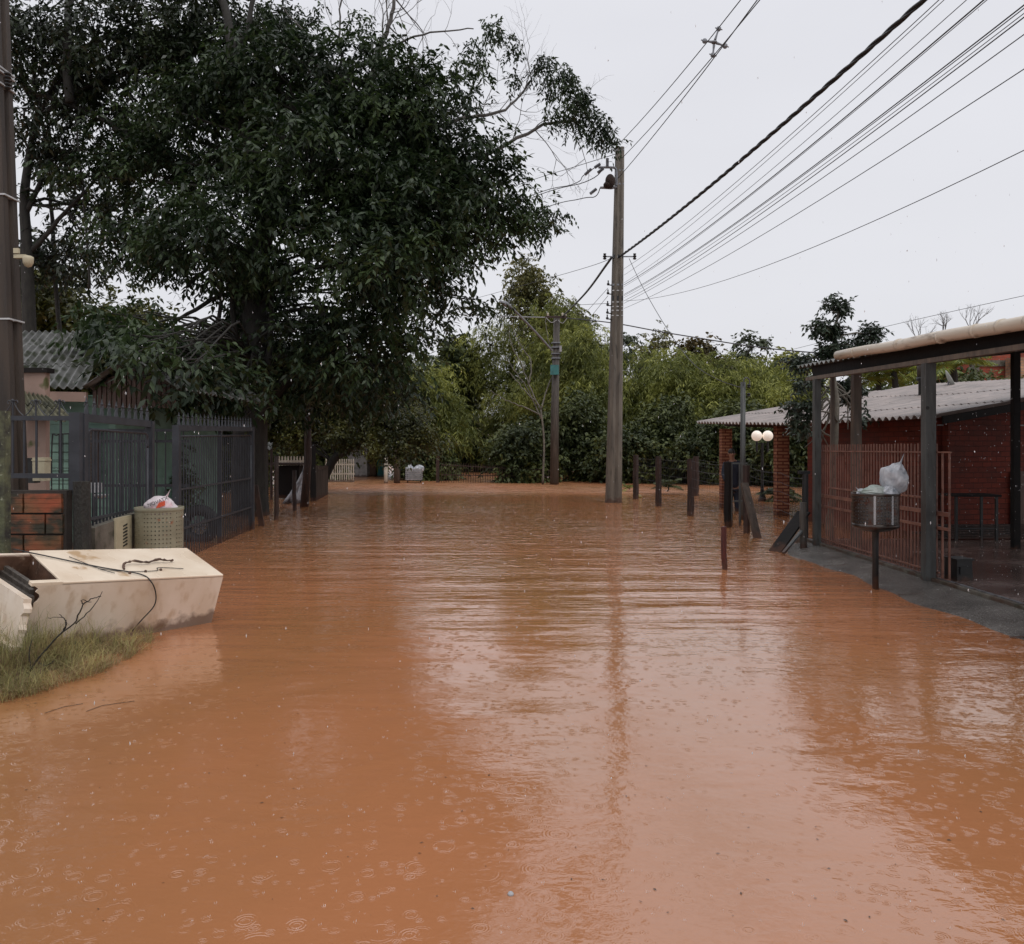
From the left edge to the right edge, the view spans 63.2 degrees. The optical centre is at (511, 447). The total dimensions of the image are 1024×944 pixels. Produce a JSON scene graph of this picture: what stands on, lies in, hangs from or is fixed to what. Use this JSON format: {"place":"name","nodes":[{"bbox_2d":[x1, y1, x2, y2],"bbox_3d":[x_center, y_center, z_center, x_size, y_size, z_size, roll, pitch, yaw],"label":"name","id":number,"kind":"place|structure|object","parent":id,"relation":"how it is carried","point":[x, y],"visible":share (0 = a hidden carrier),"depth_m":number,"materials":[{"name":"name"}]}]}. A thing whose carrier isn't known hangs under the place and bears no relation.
{"place":"outdoors","nodes":[
{"label":"outdoors","id":0,"kind":"place"},
{"bbox_2d":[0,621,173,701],"bbox_3d":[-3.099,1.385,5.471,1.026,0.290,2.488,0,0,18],"label":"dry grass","id":1,"kind":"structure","parent":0,"point":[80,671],"depth_m":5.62,"materials":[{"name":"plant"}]},
{"bbox_2d":[0,420,494,688],"bbox_3d":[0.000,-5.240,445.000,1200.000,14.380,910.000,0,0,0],"label":"ground","id":2,"kind":"structure","parent":0,"point":[49,666],"depth_m":5.62,"materials":[{"name":"soil"}]},
{"bbox_2d":[0,411,10,552],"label":"mossy post","id":3,"kind":"object","parent":2,"relation":"on","point":[5,481],"visible":0.62,"depth_m":7.27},
{"bbox_2d":[0,0,27,489],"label":"utility pole","id":4,"kind":"object","parent":2,"relation":"on","point":[11,367],"visible":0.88,"depth_m":8.52,"materials":[{"name":"concrete"}]},
{"bbox_2d":[31,457,51,480],"bbox_3d":[-5.258,0.236,9.300,0.150,0.260,0.140,0,0,0],"label":"storage box","id":5,"kind":"object","parent":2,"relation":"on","point":[44,464],"visible":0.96,"depth_m":9.24,"materials":[{"name":"beige plastic"}]},
{"bbox_2d":[11,490,72,552],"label":"block wall","id":6,"kind":"structure","parent":2,"relation":"on","point":[48,514],"depth_m":7.79,"materials":[{"name":"brick"}]},
{"bbox_2d":[6,399,83,493],"bbox_3d":[-4.497,-0.015,7.970,0.753,0.909,0.090,0,0,0],"label":"scroll railing","id":7,"kind":"object","parent":6,"relation":"on","point":[76,445],"visible":0.96,"depth_m":7.93,"materials":[{"name":"metal"}]},
{"bbox_2d":[24,368,68,489],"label":"outbuilding","id":8,"kind":"structure","parent":2,"relation":"on","point":[37,383],"depth_m":9.95,"materials":[{"name":"beige paint"}]},
{"bbox_2d":[51,433,68,489],"bbox_3d":[-5.646,0.506,10.401,0.238,1.388,0.016,0,0,0],"label":"window","id":9,"kind":"structure","parent":8,"relation":"attached to","point":[58,435],"depth_m":10.39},
{"bbox_2d":[20,228,107,393],"bbox_3d":[-15.598,-2.536,26.786,7.279,8.686,6.755,0,0,0],"label":"tree","id":10,"kind":"object","parent":2,"relation":"on","point":[45,314],"visible":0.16,"depth_m":25.24,"materials":[{"name":"green plant"}]},
{"bbox_2d":[73,481,91,549],"bbox_3d":[-4.058,1.007,7.854,0.166,1.386,0.162,0,0,0],"label":"gate post","id":11,"kind":"object","parent":2,"relation":"on","point":[82,515],"visible":0.41,"depth_m":7.79,"materials":[{"name":"grey concrete"}]},
{"bbox_2d":[0,600,180,701],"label":"bank grass","id":12,"kind":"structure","parent":2,"relation":"on","point":[46,678],"depth_m":5.62,"materials":[{"name":"plant"}]},
{"bbox_2d":[27,591,102,673],"bbox_3d":[-2.880,1.192,5.347,0.503,0.543,0.019,0,0,1],"label":"dead branch","id":13,"kind":"object","parent":12,"relation":"on","point":[64,630],"visible":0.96,"depth_m":5.34,"materials":[{"name":"wood"}]},
{"bbox_2d":[91,512,134,549],"bbox_3d":[-4.199,1.210,8.719,0.188,0.980,1.154,0,0,-5],"label":"meter cabinet","id":14,"kind":"object","parent":2,"relation":"on","point":[116,532],"visible":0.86,"depth_m":8.63,"materials":[{"name":"metal"}]},
{"bbox_2d":[84,397,154,525],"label":"iron gate","id":15,"kind":"structure","parent":2,"relation":"on","point":[116,419],"depth_m":8.94,"materials":[{"name":"metal"}]},
{"bbox_2d":[50,268,196,406],"bbox_3d":[-12.967,-2.017,27.836,6.208,7.641,6.346,0,0,-20],"label":"tree","id":16,"kind":"object","parent":2,"relation":"on","point":[137,309],"visible":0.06,"depth_m":27.60,"materials":[{"name":"green plant"}]},
{"bbox_2d":[134,505,183,548],"bbox_3d":[-3.900,1.275,9.200,0.512,1.250,0.512,0,0,0],"label":"drum bin","id":17,"kind":"object","parent":2,"relation":"on","point":[147,524],"visible":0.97,"depth_m":8.99,"materials":[{"name":"beige plastic"}]},
{"bbox_2d":[143,489,177,514],"bbox_3d":[-3.885,0.613,9.199,0.363,0.313,0.282,0,0,0],"label":"plastic bag","id":18,"kind":"object","parent":17,"relation":"in","point":[166,501],"visible":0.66,"depth_m":9.12,"materials":[{"name":"white"}]},
{"bbox_2d":[9,0,321,332],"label":"sparse tree","id":19,"kind":"object","parent":2,"relation":"on","point":[158,46],"visible":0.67,"depth_m":20.10,"materials":[{"name":"green plant"}]},
{"bbox_2d":[180,327,278,491],"bbox_3d":[-10.493,-1.250,28.770,6.110,6.497,5.946,0,0,0],"label":"tree","id":20,"kind":"object","parent":2,"relation":"on","point":[226,432],"visible":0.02,"depth_m":28.21,"materials":[{"name":"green plant"}]},
{"bbox_2d":[19,0,632,516],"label":"shade tree","id":21,"kind":"object","parent":2,"relation":"on","point":[403,192],"visible":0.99,"depth_m":17.60,"materials":[{"name":"green plant"}]},
{"bbox_2d":[282,337,370,479],"bbox_3d":[-8.811,-1.764,39.715,6.680,7.728,5.733,0,0,0],"label":"tree","id":22,"kind":"object","parent":2,"relation":"on","point":[321,460],"visible":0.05,"depth_m":38.64,"materials":[{"name":"green plant"}]},
{"bbox_2d":[363,356,493,478],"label":"bamboo clump","id":23,"kind":"object","parent":2,"relation":"on","point":[449,421],"visible":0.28,"depth_m":40.13,"materials":[{"name":"green plant"}]},
{"bbox_2d":[390,436,470,480],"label":"bush","id":24,"kind":"object","parent":2,"relation":"on","point":[429,473],"visible":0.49,"depth_m":38.22,"materials":[{"name":"green plant"}]},
{"bbox_2d":[428,327,494,471],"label":"skyline tree","id":25,"kind":"object","parent":2,"relation":"on","point":[456,354],"visible":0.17,"depth_m":51.06,"materials":[{"name":"green plant"}]},
{"bbox_2d":[477,411,571,483],"bbox_3d":[0.553,0.203,36.810,4.371,3.771,4.359,0,0,0],"label":"bush","id":26,"kind":"object","parent":2,"relation":"on","point":[515,448],"visible":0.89,"depth_m":36.13,"materials":[{"name":"green plant"}]},
{"bbox_2d":[499,300,566,484],"bbox_3d":[0.718,-1.909,33.346,3.267,7.620,0.754,0,0,-33],"label":"utility pole","id":27,"kind":"object","parent":2,"relation":"on","point":[556,348],"visible":0.92,"depth_m":34.05,"materials":[{"name":"grey wood"}]},
{"bbox_2d":[485,293,609,473],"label":"bamboo clump","id":28,"kind":"object","parent":2,"relation":"on","point":[521,396],"visible":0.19,"depth_m":45.02,"materials":[{"name":"green plant"}]},
{"bbox_2d":[495,253,600,424],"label":"tall tree","id":29,"kind":"object","parent":2,"relation":"on","point":[528,292],"visible":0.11,"depth_m":48.42,"materials":[{"name":"green plant"}]},
{"bbox_2d":[530,382,625,482],"bbox_3d":[3.067,-0.499,37.949,4.926,5.246,4.091,0,0,0],"label":"bush","id":30,"kind":"object","parent":2,"relation":"on","point":[576,439],"visible":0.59,"depth_m":37.21,"materials":[{"name":"green plant"}]},
{"bbox_2d":[527,323,638,477],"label":"bamboo clump","id":31,"kind":"object","parent":2,"relation":"on","point":[586,373],"visible":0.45,"depth_m":40.94,"materials":[{"name":"green plant"}]},
{"bbox_2d":[584,146,635,502],"bbox_3d":[2.696,-3.131,22.933,1.444,10.262,0.467,0,0,0],"label":"utility pole","id":32,"kind":"object","parent":2,"relation":"on","point":[613,491],"visible":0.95,"depth_m":22.77,"materials":[{"name":"concrete"}]},
{"bbox_2d":[619,0,926,257],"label":"twisted cable","id":33,"kind":"object","parent":32,"relation":"attached to","point":[885,34],"visible":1,"depth_m":11.20,"materials":[{"name":"rubber"}]},
{"bbox_2d":[624,0,983,284],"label":"service cable","id":34,"kind":"object","parent":32,"relation":"attached to","point":[838,122],"visible":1,"depth_m":9.25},
{"bbox_2d":[624,0,986,286],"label":"service cable","id":35,"kind":"object","parent":32,"relation":"attached to","point":[841,122],"visible":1,"depth_m":9.24,"materials":[{"name":"rubber"}]},
{"bbox_2d":[624,17,1023,300],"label":"service cable","id":36,"kind":"object","parent":32,"relation":"attached to","point":[862,139],"visible":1,"depth_m":8.66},
{"bbox_2d":[624,8,1023,295],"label":"service cable","id":37,"kind":"object","parent":32,"relation":"attached to","point":[863,130],"visible":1,"depth_m":8.95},
{"bbox_2d":[625,5,1023,293],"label":"service cable","id":38,"kind":"object","parent":32,"relation":"attached to","point":[863,128],"visible":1,"depth_m":8.91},
{"bbox_2d":[625,34,1023,302],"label":"service cable","id":39,"kind":"object","parent":32,"relation":"attached to","point":[863,149],"visible":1,"depth_m":8.95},
{"bbox_2d":[626,69,1023,307],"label":"service cable","id":40,"kind":"object","parent":32,"relation":"attached to","point":[860,174],"visible":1,"depth_m":9.25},
{"bbox_2d":[628,150,1023,300],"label":"service cable","id":41,"kind":"object","parent":32,"relation":"attached to","point":[861,226],"visible":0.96,"depth_m":9.92,"materials":[{"name":"rubber"}]},
{"bbox_2d":[631,13,1023,293],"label":"service cable","id":42,"kind":"object","parent":32,"relation":"attached to","point":[865,133],"visible":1,"depth_m":8.76,"materials":[{"name":"rubber"}]},
{"bbox_2d":[573,418,675,483],"bbox_3d":[5.185,0.429,35.966,4.652,3.442,3.871,0,0,-28],"label":"bush","id":43,"kind":"object","parent":2,"relation":"on","point":[634,442],"visible":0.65,"depth_m":35.15,"materials":[{"name":"green plant"}]},
{"bbox_2d":[605,332,644,389],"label":"distant tree","id":44,"kind":"object","parent":2,"relation":"on","point":[628,339],"visible":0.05,"depth_m":85.83,"materials":[{"name":"green plant"}]},
{"bbox_2d":[631,320,674,369],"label":"skyline tree","id":45,"kind":"object","parent":2,"relation":"on","point":[663,344],"visible":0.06,"depth_m":54.37,"materials":[{"name":"green plant"}]},
{"bbox_2d":[631,388,708,479],"bbox_3d":[6.639,-0.293,36.988,4.250,4.788,4.895,0,0,35],"label":"bush","id":46,"kind":"object","parent":2,"relation":"on","point":[669,413],"visible":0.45,"depth_m":36.33,"materials":[{"name":"green plant"}]},
{"bbox_2d":[649,419,739,484],"bbox_3d":[7.831,0.413,35.172,4.170,3.317,4.427,0,0,0],"label":"bush","id":47,"kind":"object","parent":2,"relation":"on","point":[703,447],"visible":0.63,"depth_m":34.12,"materials":[{"name":"green plant"}]},
{"bbox_2d":[672,332,742,373],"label":"tree","id":48,"kind":"object","parent":2,"relation":"on","point":[692,345],"visible":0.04,"depth_m":58.83,"materials":[{"name":"green plant"}]},
{"bbox_2d":[675,350,779,430],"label":"bamboo clump","id":49,"kind":"object","parent":2,"relation":"on","point":[732,377],"visible":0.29,"depth_m":40.74,"materials":[{"name":"green plant"}]},
{"bbox_2d":[727,329,776,368],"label":"umbrella tree","id":50,"kind":"object","parent":2,"relation":"on","point":[759,343],"visible":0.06,"depth_m":70.70,"materials":[{"name":"green plant"}]},
{"bbox_2d":[745,427,807,486],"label":"bush","id":51,"kind":"object","parent":2,"relation":"on","point":[798,455],"visible":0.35,"depth_m":32.06,"materials":[{"name":"green plant"}]},
{"bbox_2d":[844,367,915,390],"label":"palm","id":52,"kind":"object","parent":2,"relation":"on","point":[877,379],"visible":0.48,"depth_m":26.84,"materials":[{"name":"green plant"}]},
{"bbox_2d":[845,366,936,388],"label":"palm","id":53,"kind":"object","parent":2,"relation":"on","point":[894,373],"visible":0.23,"depth_m":26.00,"materials":[{"name":"green plant"}]},
{"bbox_2d":[907,356,997,381],"bbox_3d":[13.073,-2.010,24.899,2.393,2.107,2.271,0,0,43],"label":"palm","id":54,"kind":"object","parent":2,"relation":"on","point":[953,365],"visible":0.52,"depth_m":24.77,"materials":[{"name":"green plant"}]},
{"bbox_2d":[936,365,1023,382],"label":"bush","id":55,"kind":"object","parent":2,"relation":"on","point":[972,375],"visible":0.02,"depth_m":26.73,"materials":[{"name":"green plant"}]},
{"bbox_2d":[268,462,303,497],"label":"shed","id":56,"kind":"structure","parent":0,"point":[285,477],"depth_m":24.50,"materials":[{"name":"brown wood"}]},
{"bbox_2d":[0,9,1019,901],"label":"rain","id":57,"kind":"object","parent":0,"point":[590,421],"visible":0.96,"depth_m":4.03,"materials":[{"name":"white"}]},
{"bbox_2d":[0,466,1023,943],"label":"flood water","id":58,"kind":"structure","parent":0,"point":[314,674],"depth_m":4.15,"materials":[{"name":"liquid"}]},
{"bbox_2d":[0,548,222,651],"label":"refrigerator","id":59,"kind":"object","parent":58,"relation":"on","point":[173,588],"visible":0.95,"depth_m":6.45,"materials":[{"name":"metal"}]},
{"bbox_2d":[90,429,187,521],"bbox_3d":[-5.525,0.647,12.200,1.550,1.855,0.030,0,0,0],"label":"yard fence","id":60,"kind":"object","parent":58,"relation":"on","point":[165,441],"visible":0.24,"depth_m":12.19,"materials":[{"name":"metal"}]},
{"bbox_2d":[22,330,267,535],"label":"mint house","id":61,"kind":"structure","parent":58,"relation":"on","point":[37,354],"depth_m":12.97,"materials":[{"name":"grey wood"}]},
{"bbox_2d":[163,445,205,509],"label":"yard shrub","id":62,"kind":"object","parent":58,"relation":"on","point":[187,482],"visible":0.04,"depth_m":14.98,"materials":[{"name":"green plant"}]},
{"bbox_2d":[184,505,216,541],"bbox_3d":[-5.041,1.237,13.400,0.651,0.651,0.180,0,0,0],"label":"tyre","id":63,"kind":"object","parent":58,"relation":"on","point":[200,524],"visible":0.4,"depth_m":13.33,"materials":[{"name":"rubber"}]},
{"bbox_2d":[172,413,254,553],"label":"iron gate","id":64,"kind":"structure","parent":58,"relation":"in","point":[177,436],"depth_m":12.69,"materials":[{"name":"metal"}]},
{"bbox_2d":[218,431,221,542],"bbox_3d":[-4.594,0.600,13.100,0.050,1.900,0.050,0,0,0],"label":"gate stile","id":65,"kind":"object","parent":58,"relation":"on","point":[219,432],"visible":0.64,"depth_m":13.07,"materials":[{"name":"metal"}]},
{"bbox_2d":[274,456,278,519],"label":"fence post","id":66,"kind":"object","parent":58,"relation":"on","point":[276,487],"visible":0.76,"depth_m":17.38,"materials":[{"name":"brown wood"}]},
{"bbox_2d":[300,403,311,506],"bbox_3d":[-5.270,-0.238,21.199,0.325,4.093,0.233,0,0,0],"label":"timber pole","id":67,"kind":"object","parent":58,"relation":"in","point":[305,493],"visible":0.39,"depth_m":21.12,"materials":[{"name":"brown wood"}]},
{"bbox_2d":[310,444,315,500],"bbox_3d":[-5.622,0.871,23.494,0.126,1.960,0.126,0,0,-45],"label":"fence post","id":68,"kind":"object","parent":58,"relation":"on","point":[313,483],"visible":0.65,"depth_m":23.44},
{"bbox_2d":[316,465,327,500],"bbox_3d":[-5.762,1.145,25.247,0.079,1.311,2.997,0,0,-7],"label":"plank fence","id":69,"kind":"object","parent":58,"relation":"on","point":[321,481],"visible":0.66,"depth_m":25.15,"materials":[{"name":"brown wood"}]},
{"bbox_2d":[325,459,354,481],"bbox_3d":[-7.615,1.036,36.815,1.302,1.129,0.060,0,0,0],"label":"picket fence","id":70,"kind":"object","parent":58,"relation":"on","point":[342,474],"visible":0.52,"depth_m":36.78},
{"bbox_2d":[338,446,383,476],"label":"teal house","id":71,"kind":"structure","parent":58,"relation":"on","point":[366,470],"depth_m":43.00,"materials":[{"name":"paint"}]},
{"bbox_2d":[268,392,460,479],"bbox_3d":[-5.449,-0.177,27.515,7.789,4.042,3.506,0,0,6],"label":"leaning tree","id":72,"kind":"object","parent":58,"relation":"on","point":[380,436],"visible":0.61,"depth_m":26.89,"materials":[{"name":"green plant"}]},
{"bbox_2d":[443,303,532,472],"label":"bamboo clump","id":73,"kind":"object","parent":58,"relation":"on","point":[498,377],"visible":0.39,"depth_m":50.63,"materials":[{"name":"green plant"}]},
{"bbox_2d":[436,456,549,482],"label":"fence","id":74,"kind":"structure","parent":58,"relation":"in","point":[451,474],"depth_m":35.99,"materials":[{"name":"brown wood"}]},
{"bbox_2d":[15,507,1007,933],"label":"rain splashes","id":75,"kind":"object","parent":58,"relation":"on","point":[535,787],"visible":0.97,"depth_m":3.49,"materials":[{"name":"white"}]},
{"bbox_2d":[489,319,552,484],"bbox_3d":[0.422,-2.032,34.581,2.737,7.048,1.261,0,0,0],"label":"bare sapling","id":76,"kind":"object","parent":58,"relation":"on","point":[538,413],"visible":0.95,"depth_m":34.20,"materials":[{"name":"grey plant"}]},
{"bbox_2d":[598,341,680,430],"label":"bamboo clump","id":77,"kind":"object","parent":58,"relation":"on","point":[640,366],"visible":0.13,"depth_m":43.93,"materials":[{"name":"green plant"}]},
{"bbox_2d":[655,456,661,505],"bbox_3d":[3.772,1.032,21.429,0.117,1.638,0.117,0,0,-45],"label":"fence post","id":78,"kind":"object","parent":58,"relation":"on","point":[658,499],"visible":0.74,"depth_m":21.39,"materials":[{"name":"brown wood"}]},
{"bbox_2d":[622,347,724,430],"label":"bamboo clump","id":79,"kind":"object","parent":58,"relation":"on","point":[681,374],"visible":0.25,"depth_m":41.17,"materials":[{"name":"green plant"}]},
{"bbox_2d":[687,459,693,515],"bbox_3d":[3.951,1.046,18.396,0.117,1.611,0.117,0,0,45],"label":"fence post","id":80,"kind":"object","parent":58,"relation":"on","point":[690,486],"visible":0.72,"depth_m":18.35,"materials":[{"name":"brown wood"}]},
{"bbox_2d":[724,462,731,527],"bbox_3d":[4.077,1.058,15.726,0.104,1.586,0.104,0,0,45],"label":"gate post","id":81,"kind":"object","parent":58,"relation":"in","point":[727,494],"visible":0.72,"depth_m":15.69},
{"bbox_2d":[700,391,764,484],"bbox_3d":[9.892,-0.158,34.871,4.060,4.452,4.672,0,0,0],"label":"bush","id":82,"kind":"object","parent":58,"relation":"on","point":[726,410],"visible":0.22,"depth_m":34.36,"materials":[{"name":"green plant"}]},
{"bbox_2d":[731,463,747,525],"bbox_3d":[4.308,1.040,16.000,0.443,1.520,0.044,0,0,0],"label":"wicket frame","id":83,"kind":"object","parent":58,"relation":"in","point":[739,500],"visible":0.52,"depth_m":15.98,"materials":[{"name":"grey paint"}]},
{"bbox_2d":[740,377,750,519],"bbox_3d":[4.871,0.160,17.376,0.228,3.280,0.115,0,0,32],"label":"service post","id":84,"kind":"object","parent":58,"relation":"in","point":[742,423],"visible":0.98,"depth_m":17.36,"materials":[{"name":"grey paint"}]},
{"bbox_2d":[743,465,749,532],"bbox_3d":[4.129,1.078,14.662,0.093,1.548,0.093,0,0,45],"label":"gate post","id":85,"kind":"object","parent":58,"relation":"on","point":[746,479],"visible":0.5,"depth_m":14.63,"materials":[{"name":"brown wood"}]},
{"bbox_2d":[740,483,761,537],"bbox_3d":[4.049,1.103,14.065,0.130,1.017,0.528,0,0,-13],"label":"leaning board","id":86,"kind":"object","parent":58,"relation":"on","point":[751,512],"visible":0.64,"depth_m":14.06,"materials":[{"name":"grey wood"}]},
{"bbox_2d":[726,351,789,408],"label":"bamboo clump","id":87,"kind":"object","parent":58,"relation":"on","point":[760,363],"visible":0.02,"depth_m":42.61,"materials":[{"name":"green plant"}]},
{"bbox_2d":[751,431,772,500],"bbox_3d":[7.068,0.654,23.500,0.606,2.292,0.296,0,0,0],"label":"garden lamp","id":88,"kind":"object","parent":58,"relation":"on","point":[757,436],"visible":0.97,"depth_m":23.46,"materials":[{"name":"white"}]},
{"bbox_2d":[739,357,837,409],"bbox_3d":[13.742,-1.045,39.808,6.931,6.920,5.274,0,0,-37],"label":"bamboo clump","id":89,"kind":"object","parent":58,"relation":"on","point":[783,392],"visible":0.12,"depth_m":39.22,"materials":[{"name":"green plant"}]},
{"bbox_2d":[773,292,893,535],"bbox_3d":[5.439,-0.518,14.211,2.143,4.240,1.547,0,0,0],"label":"slender tree","id":90,"kind":"object","parent":58,"relation":"on","point":[834,334],"visible":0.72,"depth_m":14.16,"materials":[{"name":"green plant"}]},
{"bbox_2d":[696,378,1023,537],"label":"brick house","id":91,"kind":"structure","parent":58,"relation":"on","point":[897,411],"depth_m":14.09,"materials":[{"name":"red brick"}]},
{"bbox_2d":[795,537,1023,609],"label":"kerb","id":92,"kind":"structure","parent":58,"relation":"on","point":[976,592],"depth_m":8.79,"materials":[{"name":"concrete"}]},
{"bbox_2d":[9,0,1023,416],"label":"sky","id":93,"kind":"structure","parent":0,"point":[647,44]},
{"bbox_2d":[787,542,1023,639],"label":"pavement","id":94,"kind":"structure","parent":0,"point":[998,617],"depth_m":8.36,"materials":[{"name":"concrete"}]},
{"bbox_2d":[751,468,802,543],"bbox_3d":[4.296,0.900,13.551,0.046,1.104,2.503,0,0,-1],"label":"wire fence","id":95,"kind":"object","parent":94,"relation":"on","point":[777,500],"visible":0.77,"depth_m":13.65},
{"bbox_2d":[768,511,809,551],"bbox_3d":[4.035,1.277,12.200,0.766,0.669,0.220,0,0,-32],"label":"leaning board","id":96,"kind":"object","parent":94,"relation":"on","point":[786,536],"visible":0.57,"depth_m":12.18,"materials":[{"name":"wood"}]},
{"bbox_2d":[799,502,806,547],"bbox_3d":[4.236,1.322,12.113,0.117,1.061,0.102,0,0,0],"label":"fence post","id":97,"kind":"object","parent":94,"relation":"on","point":[803,522],"visible":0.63,"depth_m":12.07,"materials":[{"name":"grey wood"}]},
{"bbox_2d":[851,492,900,588],"bbox_3d":[3.870,1.140,8.860,0.486,1.320,0.486,0,0,0],"label":"drum bin","id":98,"kind":"object","parent":94,"relation":"on","point":[875,513],"visible":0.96,"depth_m":8.68,"materials":[{"name":"metal"}]},
{"bbox_2d":[879,454,908,493],"bbox_3d":[4.079,0.275,8.856,0.298,0.445,0.294,0,0,0],"label":"plastic bag","id":99,"kind":"object","parent":98,"relation":"in","point":[895,475],"visible":0.88,"depth_m":8.76,"materials":[{"name":"plastic"}]},
{"bbox_2d":[810,538,1023,602],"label":"driveway","id":100,"kind":"structure","parent":0,"point":[1009,562],"depth_m":10.57,"materials":[{"name":"concrete"}]},
{"bbox_2d":[821,443,951,580],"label":"sliding gate","id":101,"kind":"structure","parent":100,"relation":"on","point":[907,508],"depth_m":10.42,"materials":[{"name":"metal"}]},
{"bbox_2d":[797,330,1023,580],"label":"carport","id":102,"kind":"object","parent":100,"relation":"on","point":[927,358],"visible":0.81,"depth_m":10.66,"materials":[{"name":"brown paint"}]},
{"bbox_2d":[833,316,1023,359],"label":"tarp","id":103,"kind":"object","parent":102,"relation":"attached to","point":[1001,326],"visible":1,"depth_m":8.40,"materials":[{"name":"plastic"}]},
{"bbox_2d":[944,556,973,580],"bbox_3d":[4.830,1.305,8.998,0.200,0.240,0.244,0,0,-6],"label":"gate motor","id":104,"kind":"object","parent":100,"relation":"on","point":[961,568],"visible":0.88,"depth_m":8.90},
{"bbox_2d":[912,524,1023,538],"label":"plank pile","id":105,"kind":"object","parent":100,"relation":"on","point":[1003,530],"visible":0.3,"depth_m":12.96,"materials":[{"name":"brown wood"}]},
{"bbox_2d":[938,493,1001,543],"bbox_3d":[6.920,1.067,12.600,0.700,0.745,0.500,0,0,0],"label":"work table","id":106,"kind":"object","parent":100,"relation":"on","point":[957,495],"visible":0.68,"depth_m":12.39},
{"bbox_2d":[937,353,1023,380],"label":"house","id":107,"kind":"structure","parent":0,"point":[1002,362],"depth_m":30.00,"materials":[{"name":"orange brick"}]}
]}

